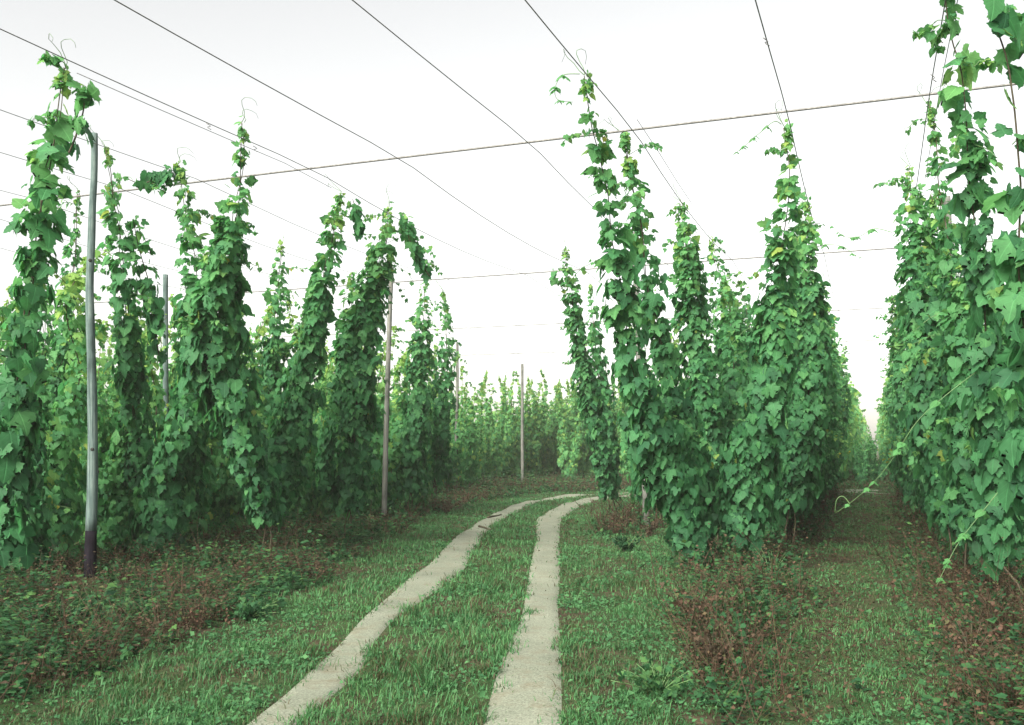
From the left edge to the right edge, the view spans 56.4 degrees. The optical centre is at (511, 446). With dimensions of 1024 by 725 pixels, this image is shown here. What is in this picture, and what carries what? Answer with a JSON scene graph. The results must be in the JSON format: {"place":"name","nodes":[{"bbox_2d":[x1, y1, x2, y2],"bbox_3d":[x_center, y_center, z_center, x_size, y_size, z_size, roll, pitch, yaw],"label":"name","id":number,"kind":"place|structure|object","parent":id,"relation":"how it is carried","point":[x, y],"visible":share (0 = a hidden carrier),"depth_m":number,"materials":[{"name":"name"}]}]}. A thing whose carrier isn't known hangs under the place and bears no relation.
{"place":"outdoors","nodes":[
{"label":"outdoors","id":0,"kind":"place"},
{"bbox_2d":[0,109,651,361],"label":"trellis wire","id":1,"kind":"object","parent":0,"point":[249,203],"visible":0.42,"depth_m":14.18,"materials":[{"name":"grey metal"}]},
{"bbox_2d":[0,28,681,352],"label":"trellis wire","id":2,"kind":"object","parent":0,"point":[237,136],"visible":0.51,"depth_m":11.25,"materials":[{"name":"grey metal"}]},
{"bbox_2d":[114,0,713,349],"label":"trellis wire","id":3,"kind":"object","parent":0,"point":[322,116],"visible":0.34,"depth_m":10.63,"materials":[{"name":"grey metal"}]},
{"bbox_2d":[0,83,1015,205],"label":"trellis wire","id":4,"kind":"object","parent":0,"point":[759,114],"visible":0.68,"depth_m":11.78,"materials":[{"name":"grey metal"}]},
{"bbox_2d":[0,448,1023,724],"bbox_3d":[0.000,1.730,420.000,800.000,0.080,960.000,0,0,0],"label":"ground","id":5,"kind":"structure","parent":0,"point":[472,692],"depth_m":8.45,"materials":[{"name":"green plant"}]},
{"bbox_2d":[2,342,74,574],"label":"hop plant","id":6,"kind":"object","parent":5,"relation":"on","point":[40,526],"visible":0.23,"depth_m":12.39,"materials":[{"name":"green plant"}]},
{"bbox_2d":[35,279,55,406],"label":"hop plant","id":7,"kind":"object","parent":5,"relation":"on","point":[49,333],"visible":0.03,"depth_m":17.58,"materials":[{"name":"green plant"}]},
{"bbox_2d":[0,33,101,573],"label":"hop plant","id":8,"kind":"object","parent":5,"relation":"on","point":[24,376],"visible":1,"depth_m":9.76,"materials":[{"name":"green plant"}]},
{"bbox_2d":[3,593,101,627],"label":"weed clump","id":9,"kind":"object","parent":5,"relation":"on","point":[79,610],"visible":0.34,"depth_m":9.04,"materials":[{"name":"green plant"}]},
{"bbox_2d":[0,245,111,560],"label":"hop plant","id":10,"kind":"object","parent":5,"relation":"on","point":[62,439],"visible":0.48,"depth_m":13.69,"materials":[{"name":"green plant"}]},
{"bbox_2d":[41,176,85,482],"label":"hop plant","id":11,"kind":"object","parent":5,"relation":"on","point":[58,363],"visible":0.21,"depth_m":15.81,"materials":[{"name":"green plant"}]},
{"bbox_2d":[84,132,97,577],"bbox_3d":[-5.552,-1.122,12.600,0.186,6.011,0.158,0,0,0],"label":"trellis pole","id":12,"kind":"object","parent":5,"relation":"on","point":[90,545],"visible":0.95,"depth_m":12.55,"materials":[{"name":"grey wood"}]},
{"bbox_2d":[79,314,131,490],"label":"hop plant","id":13,"kind":"object","parent":5,"relation":"on","point":[112,411],"visible":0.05,"depth_m":23.33,"materials":[{"name":"green plant"}]},
{"bbox_2d":[49,266,166,553],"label":"hop plant","id":14,"kind":"object","parent":5,"relation":"on","point":[112,510],"visible":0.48,"depth_m":15.21,"materials":[{"name":"green plant"}]},
{"bbox_2d":[84,126,167,499],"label":"hop plant","id":15,"kind":"object","parent":5,"relation":"on","point":[130,381],"visible":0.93,"depth_m":14.11,"materials":[{"name":"green plant"}]},
{"bbox_2d":[96,299,158,510],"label":"hop plant","id":16,"kind":"object","parent":5,"relation":"on","point":[108,425],"visible":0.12,"depth_m":19.98,"materials":[{"name":"green plant"}]},
{"bbox_2d":[100,294,179,505],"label":"hop plant","id":17,"kind":"object","parent":5,"relation":"on","point":[173,374],"visible":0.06,"depth_m":24.91,"materials":[{"name":"green plant"}]},
{"bbox_2d":[163,274,168,420],"bbox_3d":[-7.595,-1.004,21.000,0.159,5.537,0.142,0,0,0],"label":"trellis pole","id":18,"kind":"object","parent":5,"relation":"on","point":[165,342],"visible":0.45,"depth_m":20.95,"materials":[{"name":"grey wood"}]},
{"bbox_2d":[119,290,216,540],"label":"hop plant","id":19,"kind":"object","parent":5,"relation":"on","point":[156,389],"visible":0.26,"depth_m":16.89,"materials":[{"name":"green plant"}]},
{"bbox_2d":[113,147,231,559],"bbox_3d":[-5.123,-1.082,14.170,2.413,6.014,1.888,0,0,25],"label":"hop plant","id":20,"kind":"object","parent":5,"relation":"on","point":[167,506],"visible":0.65,"depth_m":14.13,"materials":[{"name":"green plant"}]},
{"bbox_2d":[162,97,285,558],"bbox_3d":[-3.944,-1.256,13.066,1.648,6.015,2.806,0,0,0],"label":"hop plant","id":21,"kind":"object","parent":5,"relation":"on","point":[214,371],"visible":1,"depth_m":13.07,"materials":[{"name":"green plant"}]},
{"bbox_2d":[175,302,274,534],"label":"hop plant","id":22,"kind":"object","parent":5,"relation":"on","point":[229,492],"visible":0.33,"depth_m":17.87,"materials":[{"name":"green plant"}]},
{"bbox_2d":[208,595,285,620],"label":"weed clump","id":23,"kind":"object","parent":5,"relation":"on","point":[248,613],"visible":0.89,"depth_m":9.49,"materials":[{"name":"green plant"}]},
{"bbox_2d":[250,231,307,475],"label":"hop plant","id":24,"kind":"object","parent":5,"relation":"on","point":[272,367],"visible":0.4,"depth_m":19.07,"materials":[{"name":"green plant"}]},
{"bbox_2d":[249,326,317,528],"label":"hop plant","id":25,"kind":"object","parent":5,"relation":"on","point":[293,509],"visible":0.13,"depth_m":19.24,"materials":[{"name":"green plant"}]},
{"bbox_2d":[262,298,314,467],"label":"hop plant","id":26,"kind":"object","parent":5,"relation":"on","point":[283,381],"visible":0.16,"depth_m":19.02,"materials":[{"name":"green plant"}]},
{"bbox_2d":[279,301,337,521],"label":"hop plant","id":27,"kind":"object","parent":5,"relation":"on","point":[316,501],"visible":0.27,"depth_m":20.91,"materials":[{"name":"green plant"}]},
{"bbox_2d":[283,554,338,577],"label":"weed clump","id":28,"kind":"object","parent":5,"relation":"on","point":[310,568],"visible":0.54,"depth_m":12.51,"materials":[{"name":"green plant"}]},
{"bbox_2d":[259,174,380,537],"bbox_3d":[-3.132,-1.221,15.541,2.738,5.945,1.441,0,0,23],"label":"hop plant","id":29,"kind":"object","parent":5,"relation":"on","point":[290,440],"visible":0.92,"depth_m":15.47,"materials":[{"name":"green plant"}]},
{"bbox_2d":[327,340,386,516],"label":"hop plant","id":30,"kind":"object","parent":5,"relation":"on","point":[374,445],"visible":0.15,"depth_m":22.16,"materials":[{"name":"green plant"}]},
{"bbox_2d":[315,184,442,539],"bbox_3d":[-2.469,-1.240,16.380,1.380,5.984,2.835,0,0,-38],"label":"hop plant","id":31,"kind":"object","parent":5,"relation":"on","point":[342,457],"visible":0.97,"depth_m":16.33,"materials":[{"name":"green plant"}]},
{"bbox_2d":[381,273,393,517],"bbox_3d":[-2.866,-1.155,22.000,0.287,5.906,0.133,0,0,0],"label":"trellis pole","id":32,"kind":"object","parent":5,"relation":"on","point":[386,421],"visible":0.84,"depth_m":21.95,"materials":[{"name":"grey wood"}]},
{"bbox_2d":[376,325,404,490],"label":"hop plant","id":33,"kind":"object","parent":5,"relation":"on","point":[381,397],"visible":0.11,"depth_m":29.22,"materials":[{"name":"green plant"}]},
{"bbox_2d":[367,341,416,513],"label":"hop plant","id":34,"kind":"object","parent":5,"relation":"on","point":[394,448],"visible":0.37,"depth_m":23.39,"materials":[{"name":"green plant"}]},
{"bbox_2d":[381,279,445,511],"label":"hop plant","id":35,"kind":"object","parent":5,"relation":"on","point":[415,429],"visible":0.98,"depth_m":23.13,"materials":[{"name":"green plant"}]},
{"bbox_2d":[391,343,438,510],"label":"hop plant","id":36,"kind":"object","parent":5,"relation":"on","point":[418,498],"visible":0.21,"depth_m":25.12,"materials":[{"name":"green plant"}]},
{"bbox_2d":[426,282,466,503],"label":"hop plant","id":37,"kind":"object","parent":5,"relation":"on","point":[439,437],"visible":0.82,"depth_m":25.42,"materials":[{"name":"green plant"}]},
{"bbox_2d":[429,354,473,490],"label":"hop plant","id":38,"kind":"object","parent":5,"relation":"on","point":[457,463],"visible":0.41,"depth_m":34.87,"materials":[{"name":"green plant"}]},
{"bbox_2d":[455,343,458,492],"bbox_3d":[-2.030,-0.996,35.000,0.163,5.586,0.142,0,0,0],"label":"trellis pole","id":39,"kind":"object","parent":5,"relation":"on","point":[457,388],"visible":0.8,"depth_m":34.95,"materials":[{"name":"grey wood"}]},
{"bbox_2d":[438,366,490,487],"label":"hop plant","id":40,"kind":"object","parent":5,"relation":"on","point":[471,461],"visible":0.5,"depth_m":36.19,"materials":[{"name":"green plant"}]},
{"bbox_2d":[454,380,486,480],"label":"hop plant","id":41,"kind":"object","parent":5,"relation":"on","point":[479,430],"visible":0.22,"depth_m":44.52,"materials":[{"name":"green plant"}]},
{"bbox_2d":[462,384,496,479],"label":"hop plant","id":42,"kind":"object","parent":5,"relation":"on","point":[486,438],"visible":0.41,"depth_m":45.81,"materials":[{"name":"green plant"}]},
{"bbox_2d":[474,372,509,478],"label":"hop plant","id":43,"kind":"object","parent":5,"relation":"on","point":[497,443],"visible":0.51,"depth_m":47.20,"materials":[{"name":"green plant"}]},
{"bbox_2d":[97,364,891,480],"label":"hop field","id":44,"kind":"structure","parent":5,"relation":"on","point":[857,424],"depth_m":54.75,"materials":[{"name":"green plant"}]},
{"bbox_2d":[482,370,520,476],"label":"hop plant","id":45,"kind":"object","parent":5,"relation":"on","point":[508,438],"visible":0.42,"depth_m":48.81,"materials":[{"name":"green plant"}]},
{"bbox_2d":[0,487,1022,724],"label":"clover","id":46,"kind":"object","parent":5,"relation":"on","point":[212,635],"visible":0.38,"depth_m":8.18,"materials":[{"name":"green plant"}]},
{"bbox_2d":[0,470,1023,724],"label":"dry thicket","id":47,"kind":"object","parent":5,"relation":"on","point":[144,556],"visible":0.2,"depth_m":10.07,"materials":[{"name":"brown plant"}]},
{"bbox_2d":[0,464,1023,724],"bbox_3d":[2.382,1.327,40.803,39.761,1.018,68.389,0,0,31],"label":"weeds","id":48,"kind":"object","parent":5,"relation":"on","point":[296,576],"visible":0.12,"depth_m":9.89,"materials":[{"name":"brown plant"}]},
{"bbox_2d":[0,467,1023,724],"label":"dry weeds","id":49,"kind":"object","parent":5,"relation":"on","point":[160,611],"visible":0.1,"depth_m":8.42,"materials":[{"name":"brown plant"}]},
{"bbox_2d":[494,376,529,478],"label":"hop plant","id":50,"kind":"object","parent":5,"relation":"on","point":[516,450],"visible":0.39,"depth_m":49.98,"materials":[{"name":"green plant"}]},
{"bbox_2d":[502,379,540,476],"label":"hop plant","id":51,"kind":"object","parent":5,"relation":"on","point":[527,429],"visible":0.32,"depth_m":50.88,"materials":[{"name":"green plant"}]},
{"bbox_2d":[521,364,523,479],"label":"trellis pole","id":52,"kind":"object","parent":5,"relation":"on","point":[522,418],"visible":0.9,"depth_m":43.95,"materials":[{"name":"grey wood"}]},
{"bbox_2d":[507,382,551,475],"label":"hop plant","id":53,"kind":"object","parent":5,"relation":"on","point":[535,440],"visible":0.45,"depth_m":51.34,"materials":[{"name":"green plant"}]},
{"bbox_2d":[512,369,550,475],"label":"hop plant","id":54,"kind":"object","parent":5,"relation":"on","point":[542,404],"visible":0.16,"depth_m":52.49,"materials":[{"name":"green plant"}]},
{"bbox_2d":[526,376,559,474],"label":"hop plant","id":55,"kind":"object","parent":5,"relation":"on","point":[550,447],"visible":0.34,"depth_m":54.15,"materials":[{"name":"green plant"}]},
{"bbox_2d":[550,385,584,477],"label":"hop plant","id":56,"kind":"object","parent":5,"relation":"on","point":[570,452],"visible":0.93,"depth_m":48.89,"materials":[{"name":"green plant"}]},
{"bbox_2d":[556,383,589,478],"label":"hop plant","id":57,"kind":"object","parent":5,"relation":"on","point":[583,460],"visible":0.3,"depth_m":49.67,"materials":[{"name":"green plant"}]},
{"bbox_2d":[556,379,594,476],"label":"hop plant","id":58,"kind":"object","parent":5,"relation":"on","point":[572,417],"visible":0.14,"depth_m":50.80,"materials":[{"name":"green plant"}]},
{"bbox_2d":[548,230,623,513],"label":"hop plant","id":59,"kind":"object","parent":5,"relation":"on","point":[592,407],"visible":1,"depth_m":20.52,"materials":[{"name":"green plant"}]},
{"bbox_2d":[584,272,623,511],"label":"hop plant","id":60,"kind":"object","parent":5,"relation":"on","point":[595,336],"visible":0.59,"depth_m":24.62,"materials":[{"name":"green plant"}]},
{"bbox_2d":[615,390,629,478],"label":"hop plant","id":61,"kind":"object","parent":5,"relation":"on","point":[621,457],"visible":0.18,"depth_m":48.27,"materials":[{"name":"green plant"}]},
{"bbox_2d":[607,533,643,550],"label":"weed clump","id":62,"kind":"object","parent":5,"relation":"on","point":[622,542],"visible":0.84,"depth_m":15.65,"materials":[{"name":"green plant"}]},
{"bbox_2d":[549,49,720,569],"bbox_3d":[1.463,-1.159,11.769,1.197,5.970,4.355,0,0,29],"label":"hop plant","id":63,"kind":"object","parent":5,"relation":"on","point":[665,469],"visible":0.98,"depth_m":11.99,"materials":[{"name":"green plant"}]},
{"bbox_2d":[633,232,649,524],"bbox_3d":[2.784,-1.417,20.600,0.371,6.396,0.144,0,0,0],"label":"trellis pole","id":64,"kind":"object","parent":5,"relation":"on","point":[644,495],"visible":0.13,"depth_m":20.55,"materials":[{"name":"grey wood"}]},
{"bbox_2d":[94,241,992,302],"bbox_3d":[1.885,-3.870,20.780,28.800,0.025,0.029,0,0,21],"label":"trellis wire","id":65,"kind":"object","parent":64,"relation":"attached to","point":[579,269],"visible":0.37,"depth_m":21.21,"materials":[{"name":"grey metal"}]},
{"bbox_2d":[612,326,687,513],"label":"hop plant","id":66,"kind":"object","parent":5,"relation":"on","point":[621,414],"visible":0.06,"depth_m":23.61,"materials":[{"name":"green plant"}]},
{"bbox_2d":[602,656,701,697],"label":"weed clump","id":67,"kind":"object","parent":5,"relation":"on","point":[649,674],"visible":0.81,"depth_m":6.45,"materials":[{"name":"green plant"}]},
{"bbox_2d":[600,117,720,568],"bbox_3d":[2.094,-1.170,12.858,1.176,5.854,2.847,0,0,40],"label":"hop plant","id":68,"kind":"object","parent":5,"relation":"on","point":[664,355],"visible":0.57,"depth_m":12.77,"materials":[{"name":"green plant"}]},
{"bbox_2d":[660,582,734,622],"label":"weed clump","id":69,"kind":"object","parent":5,"relation":"on","point":[686,593],"visible":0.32,"depth_m":9.00,"materials":[{"name":"plant"}]},
{"bbox_2d":[654,182,745,542],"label":"hop plant","id":70,"kind":"object","parent":5,"relation":"on","point":[703,367],"visible":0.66,"depth_m":15.57,"materials":[{"name":"green plant"}]},
{"bbox_2d":[682,623,754,668],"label":"weed clump","id":71,"kind":"object","parent":5,"relation":"on","point":[716,651],"visible":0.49,"depth_m":7.25,"materials":[{"name":"brown plant"}]},
{"bbox_2d":[705,225,755,427],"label":"hop plant","id":72,"kind":"object","parent":5,"relation":"on","point":[717,274],"visible":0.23,"depth_m":19.09,"materials":[{"name":"green plant"}]},
{"bbox_2d":[725,585,785,620],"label":"weed clump","id":73,"kind":"object","parent":5,"relation":"on","point":[759,597],"visible":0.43,"depth_m":9.38,"materials":[{"name":"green plant"}]},
{"bbox_2d":[717,270,813,530],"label":"hop plant","id":74,"kind":"object","parent":5,"relation":"on","point":[791,510],"depth_m":18.31,"materials":[{"name":"green plant"}]},
{"bbox_2d":[711,100,824,566],"bbox_3d":[3.348,-1.218,12.651,1.318,5.954,2.246,0,0,0],"label":"hop plant","id":75,"kind":"object","parent":5,"relation":"on","point":[744,503],"visible":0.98,"depth_m":12.48,"materials":[{"name":"green plant"}]},
{"bbox_2d":[749,548,789,580],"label":"weed clump","id":76,"kind":"object","parent":5,"relation":"on","point":[771,563],"visible":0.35,"depth_m":11.67,"materials":[{"name":"green plant"}]},
{"bbox_2d":[714,268,825,542],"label":"hop plant","id":77,"kind":"object","parent":5,"relation":"on","point":[734,380],"visible":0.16,"depth_m":16.92,"materials":[{"name":"green plant"}]},
{"bbox_2d":[745,282,840,524],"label":"hop plant","id":78,"kind":"object","parent":5,"relation":"on","point":[805,513],"visible":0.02,"depth_m":20.27,"materials":[{"name":"green plant"}]},
{"bbox_2d":[757,313,847,520],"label":"hop plant","id":79,"kind":"object","parent":5,"relation":"on","point":[829,398],"visible":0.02,"depth_m":21.46,"materials":[{"name":"green plant"}]},
{"bbox_2d":[770,181,861,548],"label":"hop plant","id":80,"kind":"object","parent":5,"relation":"on","point":[807,419],"visible":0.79,"depth_m":15.44,"materials":[{"name":"green plant"}]},
{"bbox_2d":[812,298,847,500],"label":"hop plant","id":81,"kind":"object","parent":5,"relation":"on","point":[828,459],"visible":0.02,"depth_m":22.85,"materials":[{"name":"green plant"}]},
{"bbox_2d":[818,321,847,504],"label":"hop plant","id":82,"kind":"object","parent":5,"relation":"on","point":[833,407],"visible":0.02,"depth_m":25.08,"materials":[{"name":"green plant"}]},
{"bbox_2d":[820,340,851,504],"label":"hop plant","id":83,"kind":"object","parent":5,"relation":"on","point":[837,476],"visible":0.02,"depth_m":26.65,"materials":[{"name":"green plant"}]},
{"bbox_2d":[828,344,853,489],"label":"hop plant","id":84,"kind":"object","parent":5,"relation":"on","point":[844,410],"visible":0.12,"depth_m":33.96,"materials":[{"name":"green plant"}]},
{"bbox_2d":[850,434,873,483],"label":"hop plant","id":85,"kind":"object","parent":5,"relation":"on","point":[861,470],"visible":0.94,"depth_m":41.52,"materials":[{"name":"green plant"}]},
{"bbox_2d":[853,434,880,483],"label":"hop plant","id":86,"kind":"object","parent":5,"relation":"on","point":[874,448],"visible":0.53,"depth_m":41.91,"materials":[{"name":"green plant"}]},
{"bbox_2d":[866,426,888,483],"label":"hop plant","id":87,"kind":"object","parent":5,"relation":"on","point":[884,450],"visible":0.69,"depth_m":42.08,"materials":[{"name":"green plant"}]},
{"bbox_2d":[883,344,902,491],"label":"hop plant","id":88,"kind":"object","parent":5,"relation":"on","point":[887,391],"visible":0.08,"depth_m":31.89,"materials":[{"name":"green plant"}]},
{"bbox_2d":[829,142,961,576],"bbox_3d":[5.466,-1.257,12.999,1.232,6.016,2.054,0,0,-17],"label":"hop plant","id":89,"kind":"object","parent":5,"relation":"on","point":[922,382],"visible":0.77,"depth_m":12.73,"materials":[{"name":"green plant"}]},
{"bbox_2d":[873,295,922,518],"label":"hop plant","id":90,"kind":"object","parent":5,"relation":"on","point":[899,401],"visible":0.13,"depth_m":21.74,"materials":[{"name":"green plant"}]},
{"bbox_2d":[889,433,925,508],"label":"hop plant","id":91,"kind":"object","parent":5,"relation":"on","point":[911,489],"depth_m":17.94,"materials":[{"name":"green plant"}]},
{"bbox_2d":[835,0,1023,596],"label":"hop plant","id":92,"kind":"object","parent":5,"relation":"on","point":[989,425],"visible":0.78,"depth_m":8.80,"materials":[{"name":"green plant"}]},
{"bbox_2d":[904,83,966,585],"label":"hop plant","id":93,"kind":"object","parent":5,"relation":"on","point":[934,140],"visible":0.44,"depth_m":11.33,"materials":[{"name":"green plant"}]},
{"bbox_2d":[888,322,984,527],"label":"hop plant","id":94,"kind":"object","parent":5,"relation":"on","point":[905,490],"visible":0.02,"depth_m":19.17,"materials":[{"name":"green plant"}]},
{"bbox_2d":[910,221,993,587],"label":"hop plant","id":95,"kind":"object","parent":5,"relation":"on","point":[951,426],"visible":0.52,"depth_m":10.69,"materials":[{"name":"green plant"}]},
{"bbox_2d":[906,193,1023,564],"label":"hop plant","id":96,"kind":"object","parent":5,"relation":"on","point":[930,202],"visible":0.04,"depth_m":12.86,"materials":[{"name":"green plant"}]},
{"bbox_2d":[912,180,1023,590],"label":"hop plant","id":97,"kind":"object","parent":5,"relation":"on","point":[945,474],"visible":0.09,"depth_m":11.47,"materials":[{"name":"green plant"}]},
{"bbox_2d":[929,615,1013,666],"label":"weed clump","id":98,"kind":"object","parent":5,"relation":"on","point":[949,624],"visible":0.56,"depth_m":7.57,"materials":[{"name":"plant"}]},
{"bbox_2d":[960,583,1023,637],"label":"weed clump","id":99,"kind":"object","parent":5,"relation":"on","point":[992,603],"visible":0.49,"depth_m":8.45,"materials":[{"name":"plant"}]},
{"bbox_2d":[982,0,1023,516],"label":"hop plant","id":100,"kind":"object","parent":5,"relation":"on","point":[1006,261],"visible":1,"depth_m":6.63,"materials":[{"name":"green plant"}]},
{"bbox_2d":[0,0,1023,447],"label":"sky","id":101,"kind":"structure","parent":0,"point":[658,62],"materials":[{"name":"white"}]},
{"bbox_2d":[352,0,720,313],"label":"trellis wire","id":102,"kind":"object","parent":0,"point":[473,98],"visible":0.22,"depth_m":10.16,"materials":[{"name":"grey metal"}]},
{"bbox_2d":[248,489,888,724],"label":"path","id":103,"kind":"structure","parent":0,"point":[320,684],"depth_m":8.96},
{"bbox_2d":[525,0,756,297],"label":"trellis wire","id":104,"kind":"object","parent":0,"point":[623,119],"visible":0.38,"depth_m":10.75,"materials":[{"name":"grey metal"}]},
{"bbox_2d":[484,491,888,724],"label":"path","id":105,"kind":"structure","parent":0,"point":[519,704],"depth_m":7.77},
{"bbox_2d":[755,0,856,379],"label":"trellis wire","id":106,"kind":"object","parent":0,"point":[766,42],"visible":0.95,"depth_m":10.74,"materials":[{"name":"grey metal"}]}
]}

